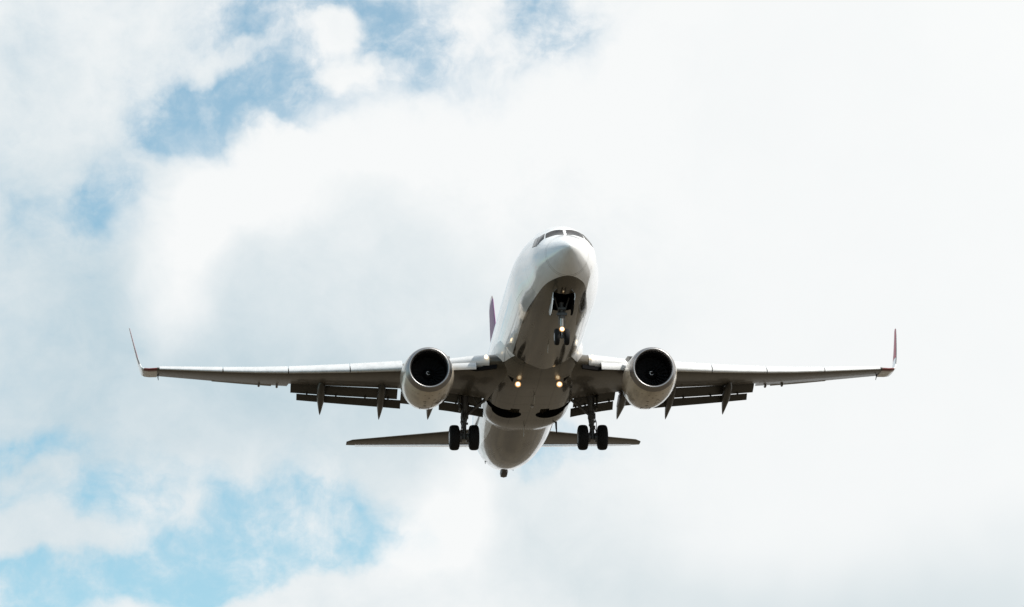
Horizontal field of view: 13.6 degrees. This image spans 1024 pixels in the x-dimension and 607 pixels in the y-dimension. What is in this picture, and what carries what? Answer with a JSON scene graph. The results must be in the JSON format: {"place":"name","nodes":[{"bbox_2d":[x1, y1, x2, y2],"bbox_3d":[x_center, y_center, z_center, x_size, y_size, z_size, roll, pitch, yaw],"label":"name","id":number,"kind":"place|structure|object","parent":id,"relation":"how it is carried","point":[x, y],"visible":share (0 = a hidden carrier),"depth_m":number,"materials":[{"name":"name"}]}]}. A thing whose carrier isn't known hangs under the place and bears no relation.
{"place":"outdoors","nodes":[
{"label":"outdoors","id":0,"kind":"place"},
{"bbox_2d":[0,0,1023,606],"label":"sky","id":1,"kind":"structure","parent":0,"point":[219,183],"materials":[{"name":"white"}]},
{"bbox_2d":[129,226,896,477],"bbox_3d":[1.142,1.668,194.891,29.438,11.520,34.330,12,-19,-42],"label":"airliner","id":2,"kind":"object","parent":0,"point":[527,379],"visible":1,"depth_m":188.25,"materials":[{"name":"paint"}]},
{"bbox_2d":[532,237,538,247],"bbox_3d":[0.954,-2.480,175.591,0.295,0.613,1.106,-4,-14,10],"label":"cockpit window","id":3,"kind":"structure","parent":2,"relation":"in","point":[535,242],"depth_m":175.59,"materials":[{"name":"grey glass"}]},
{"bbox_2d":[537,234,544,245],"bbox_3d":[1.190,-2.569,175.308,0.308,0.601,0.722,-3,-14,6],"label":"cockpit window","id":4,"kind":"structure","parent":2,"relation":"in","point":[541,237],"depth_m":175.12,"materials":[{"name":"grey glass"}]},
{"bbox_2d":[545,230,563,237],"bbox_3d":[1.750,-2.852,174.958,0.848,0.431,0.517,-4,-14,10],"label":"cockpit window","id":5,"kind":"structure","parent":2,"relation":"in","point":[555,232],"depth_m":175.04,"materials":[{"name":"grey glass"}]},
{"bbox_2d":[565,230,583,237],"bbox_3d":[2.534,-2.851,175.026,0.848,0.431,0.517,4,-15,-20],"label":"cockpit window","id":6,"kind":"structure","parent":2,"relation":"in","point":[569,232],"depth_m":175.08,"materials":[{"name":"grey glass"}]}
]}

